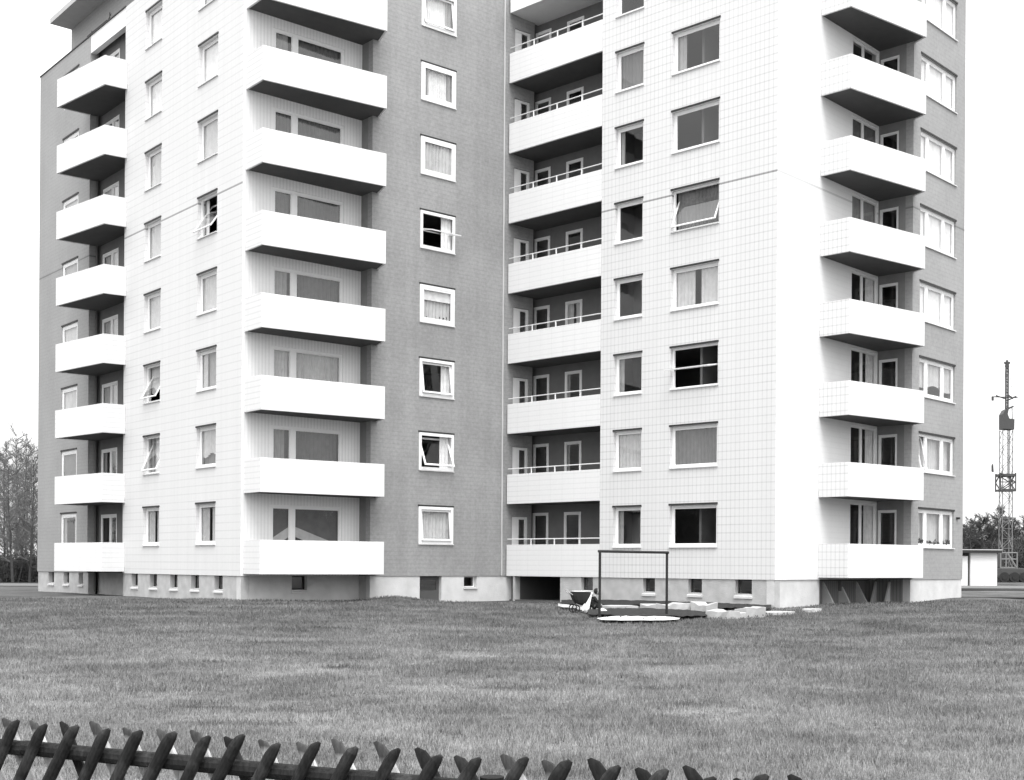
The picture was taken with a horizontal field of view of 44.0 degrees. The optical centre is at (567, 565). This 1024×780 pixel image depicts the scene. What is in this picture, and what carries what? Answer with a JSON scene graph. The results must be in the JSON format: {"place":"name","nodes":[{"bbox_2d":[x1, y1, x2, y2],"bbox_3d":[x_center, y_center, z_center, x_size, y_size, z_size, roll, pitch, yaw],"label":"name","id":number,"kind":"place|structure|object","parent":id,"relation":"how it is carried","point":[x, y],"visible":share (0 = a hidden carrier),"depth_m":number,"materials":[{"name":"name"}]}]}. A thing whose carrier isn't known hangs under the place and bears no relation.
{"place":"outdoors","nodes":[
{"label":"outdoors","id":0,"kind":"place"},
{"bbox_2d":[0,581,37,582],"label":"woodland floor","id":1,"kind":"structure","parent":0,"point":[19,582],"depth_m":81.07,"materials":[{"name":"soil"}]},
{"bbox_2d":[0,447,37,582],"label":"bare tree","id":2,"kind":"object","parent":1,"relation":"on","point":[9,522],"visible":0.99,"depth_m":79.81,"materials":[{"name":"grey plant"}]},
{"bbox_2d":[0,437,37,581],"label":"bare tree","id":3,"kind":"object","parent":1,"relation":"on","point":[32,510],"visible":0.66,"depth_m":82.13,"materials":[{"name":"grey plant"}]},
{"bbox_2d":[0,548,37,581],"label":"undergrowth","id":4,"kind":"object","parent":1,"relation":"on","point":[20,570],"visible":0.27,"depth_m":82.60,"materials":[{"name":"plant"}]},
{"bbox_2d":[0,465,37,579],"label":"bare tree","id":5,"kind":"object","parent":1,"relation":"on","point":[23,522],"visible":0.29,"depth_m":83.41,"materials":[{"name":"grey plant"}]},
{"bbox_2d":[0,433,37,558],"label":"bare tree","id":6,"kind":"object","parent":1,"relation":"on","point":[26,453],"visible":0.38,"depth_m":85.88,"materials":[{"name":"grey plant"}]},
{"bbox_2d":[0,438,37,581],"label":"bare tree","id":7,"kind":"object","parent":1,"relation":"on","point":[5,486],"visible":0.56,"depth_m":84.05,"materials":[{"name":"grey plant"}]},
{"bbox_2d":[0,422,37,556],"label":"bare tree","id":8,"kind":"object","parent":1,"relation":"on","point":[14,447],"visible":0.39,"depth_m":92.32,"materials":[{"name":"grey plant"}]},
{"bbox_2d":[0,582,1023,779],"bbox_3d":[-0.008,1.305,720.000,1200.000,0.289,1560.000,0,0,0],"label":"lawn ground","id":9,"kind":"structure","parent":0,"point":[17,592],"depth_m":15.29,"materials":[{"name":"grey plant"}]},
{"bbox_2d":[0,718,801,779],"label":"fence","id":10,"kind":"object","parent":9,"relation":"on","point":[165,755],"visible":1,"depth_m":4.35,"materials":[{"name":"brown wood"}]},
{"bbox_2d":[37,0,965,607],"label":"apartment building","id":11,"kind":"structure","parent":9,"relation":"on","point":[495,300],"depth_m":46.76,"materials":[{"name":"white concrete"}]},
{"bbox_2d":[60,512,76,542],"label":"window","id":12,"kind":"structure","parent":11,"relation":"in","point":[65,515],"depth_m":56.76,"materials":[{"name":"white paint"}]},
{"bbox_2d":[60,448,76,475],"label":"window","id":13,"kind":"structure","parent":11,"relation":"in","point":[69,458],"depth_m":56.34,"materials":[{"name":"white paint"}]},
{"bbox_2d":[61,384,76,409],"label":"window","id":14,"kind":"structure","parent":11,"relation":"in","point":[69,395],"depth_m":56.45,"materials":[{"name":"white paint"}]},
{"bbox_2d":[61,320,77,342],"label":"window","id":15,"kind":"structure","parent":11,"relation":"in","point":[70,332],"depth_m":56.37,"materials":[{"name":"white paint"}]},
{"bbox_2d":[61,256,77,275],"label":"window","id":16,"kind":"structure","parent":11,"relation":"in","point":[71,267],"depth_m":56.32,"materials":[{"name":"glass"}]},
{"bbox_2d":[101,514,116,542],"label":"balcony door","id":17,"kind":"structure","parent":11,"relation":"in","point":[110,516],"depth_m":53.83,"materials":[{"name":"white paint"}]},
{"bbox_2d":[101,447,116,472],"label":"balcony door","id":18,"kind":"structure","parent":11,"relation":"in","point":[104,452],"depth_m":54.14,"materials":[{"name":"white paint"}]},
{"bbox_2d":[102,381,117,403],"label":"balcony door","id":19,"kind":"structure","parent":11,"relation":"in","point":[109,391],"depth_m":53.83,"materials":[{"name":"white paint"}]},
{"bbox_2d":[102,314,117,334],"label":"balcony door","id":20,"kind":"structure","parent":11,"relation":"in","point":[109,325],"depth_m":53.87,"materials":[{"name":"white paint"}]},
{"bbox_2d":[103,247,118,265],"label":"balcony door","id":21,"kind":"structure","parent":11,"relation":"in","point":[110,258],"depth_m":53.79,"materials":[{"name":"white paint"}]},
{"bbox_2d":[141,505,159,545],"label":"window","id":22,"kind":"structure","parent":11,"relation":"in","point":[150,511],"depth_m":49.93,"materials":[{"name":"white paint"}]},
{"bbox_2d":[141,433,159,474],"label":"window","id":23,"kind":"structure","parent":11,"relation":"in","point":[155,441],"depth_m":50.05,"materials":[{"name":"white paint"}]},
{"bbox_2d":[141,360,159,404],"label":"window","id":24,"kind":"structure","parent":11,"relation":"in","point":[155,380],"depth_m":49.99,"materials":[{"name":"white paint"}]},
{"bbox_2d":[143,288,160,333],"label":"window","id":25,"kind":"structure","parent":11,"relation":"in","point":[154,301],"depth_m":49.83,"materials":[{"name":"white paint"}]},
{"bbox_2d":[143,215,160,262],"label":"window","id":26,"kind":"structure","parent":11,"relation":"in","point":[154,230],"depth_m":49.81,"materials":[{"name":"glass"}]},
{"bbox_2d":[144,143,161,191],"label":"window","id":27,"kind":"structure","parent":11,"relation":"in","point":[154,174],"depth_m":49.90,"materials":[{"name":"white paint"}]},
{"bbox_2d":[144,70,161,121],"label":"window","id":28,"kind":"structure","parent":11,"relation":"in","point":[156,85],"depth_m":49.80,"materials":[{"name":"white paint"}]},
{"bbox_2d":[145,0,161,50],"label":"window","id":29,"kind":"structure","parent":11,"relation":"in","point":[155,18],"depth_m":49.82,"materials":[{"name":"white paint"}]},
{"bbox_2d":[194,501,215,544],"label":"window","id":30,"kind":"structure","parent":11,"relation":"in","point":[204,509],"depth_m":46.32,"materials":[{"name":"white paint"}]},
{"bbox_2d":[195,423,215,468],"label":"window","id":31,"kind":"structure","parent":11,"relation":"in","point":[209,433],"depth_m":46.20,"materials":[{"name":"white paint"}]},
{"bbox_2d":[193,188,217,239],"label":"window","id":32,"kind":"structure","parent":11,"relation":"in","point":[208,209],"depth_m":46.52,"materials":[{"name":"white paint"}]},
{"bbox_2d":[195,345,216,392],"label":"window","id":33,"kind":"structure","parent":11,"relation":"in","point":[207,358],"depth_m":46.35,"materials":[{"name":"white paint"}]},
{"bbox_2d":[196,266,216,316],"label":"window","id":34,"kind":"structure","parent":11,"relation":"in","point":[208,281],"depth_m":46.19,"materials":[{"name":"glass"}]},
{"bbox_2d":[197,109,217,163],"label":"window","id":35,"kind":"structure","parent":11,"relation":"in","point":[211,126],"depth_m":46.18,"materials":[{"name":"white paint"}]},
{"bbox_2d":[197,31,218,87],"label":"window","id":36,"kind":"structure","parent":11,"relation":"in","point":[209,52],"depth_m":46.22,"materials":[{"name":"white paint"}]},
{"bbox_2d":[270,504,340,540],"bbox_3d":[-9.473,-1.206,45.626,2.898,1.846,0.228,0,0,-41],"label":"window","id":37,"kind":"structure","parent":11,"relation":"in","point":[287,522],"depth_m":45.61,"materials":[{"name":"grey glass"}]},
{"bbox_2d":[270,425,341,461],"bbox_3d":[-9.487,-4.006,45.655,2.962,1.846,0.325,0,0,-41],"label":"window","id":38,"kind":"structure","parent":11,"relation":"in","point":[287,442],"depth_m":45.77,"materials":[{"name":"grey glass"}]},
{"bbox_2d":[271,346,341,381],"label":"window","id":39,"kind":"structure","parent":11,"relation":"in","point":[285,362],"depth_m":45.67,"materials":[{"name":"white paint"}]},
{"bbox_2d":[271,266,342,302],"bbox_3d":[-9.420,-9.605,45.626,2.898,1.846,0.228,0,0,-41],"label":"window","id":40,"kind":"structure","parent":11,"relation":"in","point":[287,282],"depth_m":45.68,"materials":[{"name":"glass"}]},
{"bbox_2d":[272,187,342,223],"bbox_3d":[-9.372,-12.405,45.592,2.898,1.846,0.139,0,0,-41],"label":"window","id":41,"kind":"structure","parent":11,"relation":"in","point":[284,201],"depth_m":45.59,"materials":[{"name":"glass"}]},
{"bbox_2d":[273,107,343,144],"bbox_3d":[-9.354,-15.205,45.592,2.898,1.846,0.138,0,0,-41],"label":"window","id":42,"kind":"structure","parent":11,"relation":"in","point":[283,120],"depth_m":45.58,"materials":[{"name":"glass"}]},
{"bbox_2d":[273,28,343,64],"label":"window","id":43,"kind":"structure","parent":11,"relation":"in","point":[283,40],"depth_m":45.64,"materials":[{"name":"white paint"}]},
{"bbox_2d":[420,577,438,600],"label":"basement door","id":44,"kind":"structure","parent":11,"relation":"in","point":[427,594],"depth_m":48.48,"materials":[{"name":"grey metal"}]},
{"bbox_2d":[418,504,453,544],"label":"window","id":45,"kind":"structure","parent":11,"relation":"in","point":[435,522],"depth_m":48.49,"materials":[{"name":"white paint"}]},
{"bbox_2d":[418,430,454,472],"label":"window","id":46,"kind":"structure","parent":11,"relation":"in","point":[446,440],"depth_m":48.67,"materials":[{"name":"white paint"}]},
{"bbox_2d":[419,356,454,399],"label":"window","id":47,"kind":"structure","parent":11,"relation":"in","point":[447,366],"depth_m":48.58,"materials":[{"name":"white paint"}]},
{"bbox_2d":[419,282,455,326],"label":"window","id":48,"kind":"structure","parent":11,"relation":"in","point":[437,303],"depth_m":48.45,"materials":[{"name":"white paint"}]},
{"bbox_2d":[420,134,455,181],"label":"window","id":49,"kind":"structure","parent":11,"relation":"in","point":[438,156],"depth_m":48.40,"materials":[{"name":"white paint"}]},
{"bbox_2d":[421,59,456,109],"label":"window","id":50,"kind":"structure","parent":11,"relation":"in","point":[438,83],"depth_m":48.44,"materials":[{"name":"white paint"}]},
{"bbox_2d":[422,0,456,36],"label":"window","id":51,"kind":"structure","parent":11,"relation":"in","point":[439,15],"depth_m":48.61,"materials":[{"name":"white paint"}]},
{"bbox_2d":[420,208,460,254],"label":"window","id":52,"kind":"structure","parent":11,"relation":"in","point":[447,232],"depth_m":48.68,"materials":[{"name":"white paint"}]},
{"bbox_2d":[512,517,526,544],"bbox_3d":[-1.990,-0.848,51.149,0.810,2.190,0.070,0,0,-41],"label":"door frame","id":53,"kind":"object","parent":11,"relation":"in","point":[515,520],"depth_m":51.08,"materials":[{"name":"white paint"}]},
{"bbox_2d":[512,447,526,473],"bbox_3d":[-1.972,-3.648,51.149,0.810,2.190,0.070,0,0,-41],"label":"door frame","id":54,"kind":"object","parent":11,"relation":"in","point":[515,450],"depth_m":51.06,"materials":[{"name":"white paint"}]},
{"bbox_2d":[513,377,527,403],"bbox_3d":[-1.954,-6.448,51.149,0.810,2.190,0.070,0,0,-41],"label":"door frame","id":55,"kind":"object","parent":11,"relation":"in","point":[516,381],"depth_m":51.05,"materials":[{"name":"white paint"}]},
{"bbox_2d":[513,308,527,333],"bbox_3d":[-1.936,-9.248,51.149,0.810,2.190,0.070,0,0,-41],"label":"door frame","id":56,"kind":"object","parent":11,"relation":"in","point":[516,312],"depth_m":51.05,"materials":[{"name":"white paint"}]},
{"bbox_2d":[514,238,528,262],"bbox_3d":[-1.918,-12.048,51.149,0.810,2.190,0.070,0,0,-41],"label":"door frame","id":57,"kind":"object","parent":11,"relation":"in","point":[516,241],"depth_m":51.05,"materials":[{"name":"white paint"}]},
{"bbox_2d":[514,168,528,192],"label":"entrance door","id":58,"kind":"structure","parent":11,"relation":"in","point":[517,173],"depth_m":51.04,"materials":[{"name":"white paint"}]},
{"bbox_2d":[515,99,528,121],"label":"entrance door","id":59,"kind":"structure","parent":11,"relation":"in","point":[518,103],"depth_m":51.05,"materials":[{"name":"white paint"}]},
{"bbox_2d":[515,29,529,51],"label":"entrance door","id":60,"kind":"structure","parent":11,"relation":"in","point":[518,34],"depth_m":51.04,"materials":[{"name":"white paint"}]},
{"bbox_2d":[533,443,548,472],"bbox_3d":[-1.080,-3.737,51.517,0.872,2.376,0.070,0,0,42],"label":"balcony door","id":61,"kind":"structure","parent":11,"relation":"in","point":[535,445],"depth_m":51.50,"materials":[{"name":"white paint"}]},
{"bbox_2d":[564,512,580,543],"bbox_3d":[0.199,-0.929,50.348,0.901,2.376,0.070,0,0,42],"label":"balcony door","id":62,"kind":"structure","parent":11,"relation":"in","point":[565,513],"depth_m":50.46,"materials":[{"name":"white paint"}]},
{"bbox_2d":[564,441,581,470],"bbox_3d":[0.234,-3.729,50.366,0.901,2.376,0.119,0,0,42],"label":"balcony door","id":63,"kind":"structure","parent":11,"relation":"in","point":[566,444],"depth_m":50.57,"materials":[{"name":"white paint"}]},
{"bbox_2d":[565,370,581,397],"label":"balcony door","id":64,"kind":"structure","parent":11,"relation":"in","point":[567,374],"depth_m":50.55,"materials":[{"name":"white paint"}]},
{"bbox_2d":[565,299,581,324],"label":"balcony door","id":65,"kind":"structure","parent":11,"relation":"in","point":[569,306],"depth_m":50.51,"materials":[{"name":"white paint"}]},
{"bbox_2d":[612,505,641,547],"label":"window","id":66,"kind":"structure","parent":11,"relation":"in","point":[619,514],"depth_m":46.85,"materials":[{"name":"white paint"}]},
{"bbox_2d":[613,428,641,472],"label":"window","id":67,"kind":"structure","parent":11,"relation":"in","point":[628,443],"depth_m":46.63,"materials":[{"name":"white paint"}]},
{"bbox_2d":[613,350,642,396],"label":"window","id":68,"kind":"structure","parent":11,"relation":"in","point":[620,361],"depth_m":46.84,"materials":[{"name":"white paint"}]},
{"bbox_2d":[613,273,642,320],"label":"window","id":69,"kind":"structure","parent":11,"relation":"in","point":[637,278],"depth_m":46.65,"materials":[{"name":"white paint"}]},
{"bbox_2d":[614,196,643,245],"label":"window","id":70,"kind":"structure","parent":11,"relation":"in","point":[619,241],"depth_m":46.66,"materials":[{"name":"white paint"}]},
{"bbox_2d":[614,119,643,169],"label":"window","id":71,"kind":"structure","parent":11,"relation":"in","point":[621,133],"depth_m":46.87,"materials":[{"name":"glass"}]},
{"bbox_2d":[615,42,644,93],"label":"window","id":72,"kind":"structure","parent":11,"relation":"in","point":[630,63],"depth_m":46.64,"materials":[{"name":"white paint"}]},
{"bbox_2d":[664,340,718,390],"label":"window","id":73,"kind":"structure","parent":11,"relation":"in","point":[713,344],"depth_m":44.53,"materials":[{"name":"white paint"}]},
{"bbox_2d":[668,502,717,547],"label":"window","id":74,"kind":"structure","parent":11,"relation":"in","point":[714,504],"depth_m":44.57,"materials":[{"name":"white paint"}]},
{"bbox_2d":[668,421,717,468],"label":"window","id":75,"kind":"structure","parent":11,"relation":"in","point":[695,446],"depth_m":44.61,"materials":[{"name":"white paint"}]},
{"bbox_2d":[670,259,718,311],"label":"window","id":76,"kind":"structure","parent":11,"relation":"in","point":[684,280],"depth_m":44.69,"materials":[{"name":"white paint"}]},
{"bbox_2d":[670,177,719,232],"bbox_3d":[4.565,-12.591,44.521,2.113,1.570,0.574,0,0,42],"label":"window","id":77,"kind":"structure","parent":11,"relation":"in","point":[697,208],"depth_m":44.70,"materials":[{"name":"grey glass"}]},
{"bbox_2d":[671,96,719,154],"bbox_3d":[4.527,-15.391,44.459,2.113,1.570,0.250,0,0,42],"label":"window","id":78,"kind":"structure","parent":11,"relation":"in","point":[676,150],"depth_m":44.68,"materials":[{"name":"glass"}]},
{"bbox_2d":[671,15,720,75],"bbox_3d":[4.561,-18.191,44.477,2.113,1.570,0.299,0,0,42],"label":"window","id":79,"kind":"structure","parent":11,"relation":"in","point":[680,39],"depth_m":44.99,"materials":[{"name":"white paint"}]},
{"bbox_2d":[850,502,874,543],"bbox_3d":[10.776,-0.981,46.595,0.137,2.616,1.920,0,0,42],"label":"balcony door","id":80,"kind":"structure","parent":11,"relation":"in","point":[868,509],"depth_m":47.01,"materials":[{"name":"white paint"}]},
{"bbox_2d":[851,425,874,463],"bbox_3d":[10.797,-3.781,46.591,0.132,2.616,1.920,0,0,42],"label":"balcony door","id":81,"kind":"structure","parent":11,"relation":"in","point":[869,432],"depth_m":47.06,"materials":[{"name":"white paint"}]},
{"bbox_2d":[851,347,875,383],"bbox_3d":[10.813,-6.581,46.593,0.137,2.616,1.920,0,0,42],"label":"balcony door","id":82,"kind":"structure","parent":11,"relation":"in","point":[870,358],"depth_m":47.06,"materials":[{"name":"white paint"}]},
{"bbox_2d":[852,270,875,303],"bbox_3d":[10.834,-9.381,46.590,0.129,2.616,1.920,0,0,42],"label":"balcony door","id":83,"kind":"structure","parent":11,"relation":"in","point":[869,280],"depth_m":46.98,"materials":[{"name":"white paint"}]},
{"bbox_2d":[852,193,876,223],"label":"window","id":84,"kind":"structure","parent":11,"relation":"in","point":[864,209],"depth_m":46.72,"materials":[{"name":"glass"}]},
{"bbox_2d":[853,116,876,142],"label":"window","id":85,"kind":"structure","parent":11,"relation":"in","point":[862,130],"depth_m":46.56,"materials":[{"name":"glass"}]},
{"bbox_2d":[878,510,896,544],"bbox_3d":[11.881,-0.854,47.009,0.777,2.376,0.070,0,0,42],"label":"balcony door","id":86,"kind":"structure","parent":11,"relation":"in","point":[879,511],"depth_m":47.09,"materials":[{"name":"white paint"}]},
{"bbox_2d":[878,434,896,465],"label":"window","id":87,"kind":"structure","parent":11,"relation":"in","point":[890,435],"depth_m":47.10,"materials":[{"name":"white paint"}]},
{"bbox_2d":[918,507,954,548],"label":"window","id":88,"kind":"structure","parent":11,"relation":"in","point":[932,523],"depth_m":48.13,"materials":[{"name":"white paint"}]},
{"bbox_2d":[919,431,955,476],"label":"window","id":89,"kind":"structure","parent":11,"relation":"in","point":[932,449],"depth_m":48.16,"materials":[{"name":"white paint"}]},
{"bbox_2d":[919,355,955,403],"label":"window","id":90,"kind":"structure","parent":11,"relation":"in","point":[931,373],"depth_m":48.10,"materials":[{"name":"white paint"}]},
{"bbox_2d":[920,279,956,331],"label":"window","id":91,"kind":"structure","parent":11,"relation":"in","point":[936,304],"depth_m":48.05,"materials":[{"name":"white paint"}]},
{"bbox_2d":[920,203,956,258],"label":"window","id":92,"kind":"structure","parent":11,"relation":"in","point":[938,231],"depth_m":48.08,"materials":[{"name":"glass"}]},
{"bbox_2d":[921,127,956,186],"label":"window","id":93,"kind":"structure","parent":11,"relation":"in","point":[939,157],"depth_m":48.10,"materials":[{"name":"white paint"}]},
{"bbox_2d":[921,51,957,113],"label":"window","id":94,"kind":"structure","parent":11,"relation":"in","point":[940,85],"depth_m":48.10,"materials":[{"name":"white paint"}]},
{"bbox_2d":[922,0,957,41],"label":"window","id":95,"kind":"structure","parent":11,"relation":"in","point":[940,13],"depth_m":48.25,"materials":[{"name":"white paint"}]},
{"bbox_2d":[565,589,591,612],"bbox_3d":[0.342,1.048,36.722,0.803,0.678,0.493,0,0,-12],"label":"pram","id":96,"kind":"object","parent":9,"relation":"on","point":[580,598],"visible":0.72,"depth_m":36.54,"materials":[{"name":"fabric"}]},
{"bbox_2d":[598,550,668,617],"bbox_3d":[1.767,0.600,33.800,2.277,1.983,0.092,0,0,-32],"label":"carpet frame","id":97,"kind":"object","parent":9,"relation":"on","point":[628,551],"visible":0.77,"depth_m":33.64,"materials":[{"name":"black metal"}]},
{"bbox_2d":[598,615,678,619],"bbox_3d":[1.825,1.357,32.789,2.166,0.001,3.595,0,0,0],"label":"sand patch","id":98,"kind":"object","parent":9,"relation":"on","point":[635,617],"visible":0.88,"depth_m":32.28,"materials":[{"name":"sand"}]},
{"bbox_2d":[561,599,770,608],"bbox_3d":[3.463,1.302,43.853,9.273,0.080,5.396,0,0,33],"label":"soil strip","id":99,"kind":"object","parent":9,"relation":"on","point":[636,602],"visible":0.57,"depth_m":43.20,"materials":[{"name":"soil"}]},
{"bbox_2d":[656,602,689,609],"bbox_3d":[3.223,1.300,38.707,1.011,0.321,0.568,0,0,-43],"label":"concrete block","id":100,"kind":"object","parent":9,"relation":"on","point":[677,605],"depth_m":38.52,"materials":[{"name":"concrete"}]},
{"bbox_2d":[579,604,825,622],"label":"soil clods","id":101,"kind":"object","parent":9,"relation":"on","point":[585,615],"visible":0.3,"depth_m":34.91,"materials":[{"name":"soil"}]},
{"bbox_2d":[690,601,717,611],"bbox_3d":[4.011,1.267,37.192,0.556,0.398,0.619,0,0,-44],"label":"concrete block","id":102,"kind":"object","parent":9,"relation":"on","point":[699,606],"depth_m":37.05,"materials":[{"name":"concrete"}]},
{"bbox_2d":[706,609,739,618],"bbox_3d":[4.226,1.333,34.348,0.819,0.269,0.574,0,0,43],"label":"concrete block","id":103,"kind":"object","parent":9,"relation":"on","point":[716,613],"depth_m":34.13,"materials":[{"name":"concrete"}]},
{"bbox_2d":[734,606,765,617],"bbox_3d":[5.118,1.319,35.519,0.857,0.308,0.513,0,0,-42],"label":"concrete block","id":104,"kind":"object","parent":9,"relation":"on","point":[752,611],"depth_m":35.29,"materials":[{"name":"concrete"}]},
{"bbox_2d":[961,549,1001,585],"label":"site hut","id":105,"kind":"object","parent":9,"relation":"on","point":[979,567],"visible":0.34,"depth_m":96.00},
{"bbox_2d":[963,514,1007,560],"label":"bushy tree","id":106,"kind":"object","parent":9,"relation":"on","point":[979,532],"visible":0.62,"depth_m":125.75,"materials":[{"name":"grey plant"}]},
{"bbox_2d":[963,529,1023,581],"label":"undergrowth","id":107,"kind":"object","parent":9,"relation":"on","point":[1018,547],"visible":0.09,"depth_m":125.13,"materials":[{"name":"plant"}]},
{"bbox_2d":[976,505,1014,549],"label":"bushy tree","id":108,"kind":"object","parent":9,"relation":"on","point":[996,518],"visible":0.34,"depth_m":129.72,"materials":[{"name":"grey plant"}]},
{"bbox_2d":[991,360,1023,582],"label":"tower crane","id":109,"kind":"object","parent":9,"relation":"on","point":[1015,573],"visible":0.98,"depth_m":103.58,"materials":[{"name":"metal"}]},
{"bbox_2d":[993,517,1023,547],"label":"bushy tree","id":110,"kind":"object","parent":9,"relation":"on","point":[1015,530],"visible":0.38,"depth_m":129.52,"materials":[{"name":"grey plant"}]},
{"bbox_2d":[0,0,1023,556],"label":"sky","id":111,"kind":"structure","parent":0,"point":[30,45],"materials":[{"name":"white"}]},
{"bbox_2d":[588,608,706,616],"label":"soil bank","id":112,"kind":"structure","parent":0,"point":[644,611],"depth_m":35.06,"materials":[{"name":"soil"}]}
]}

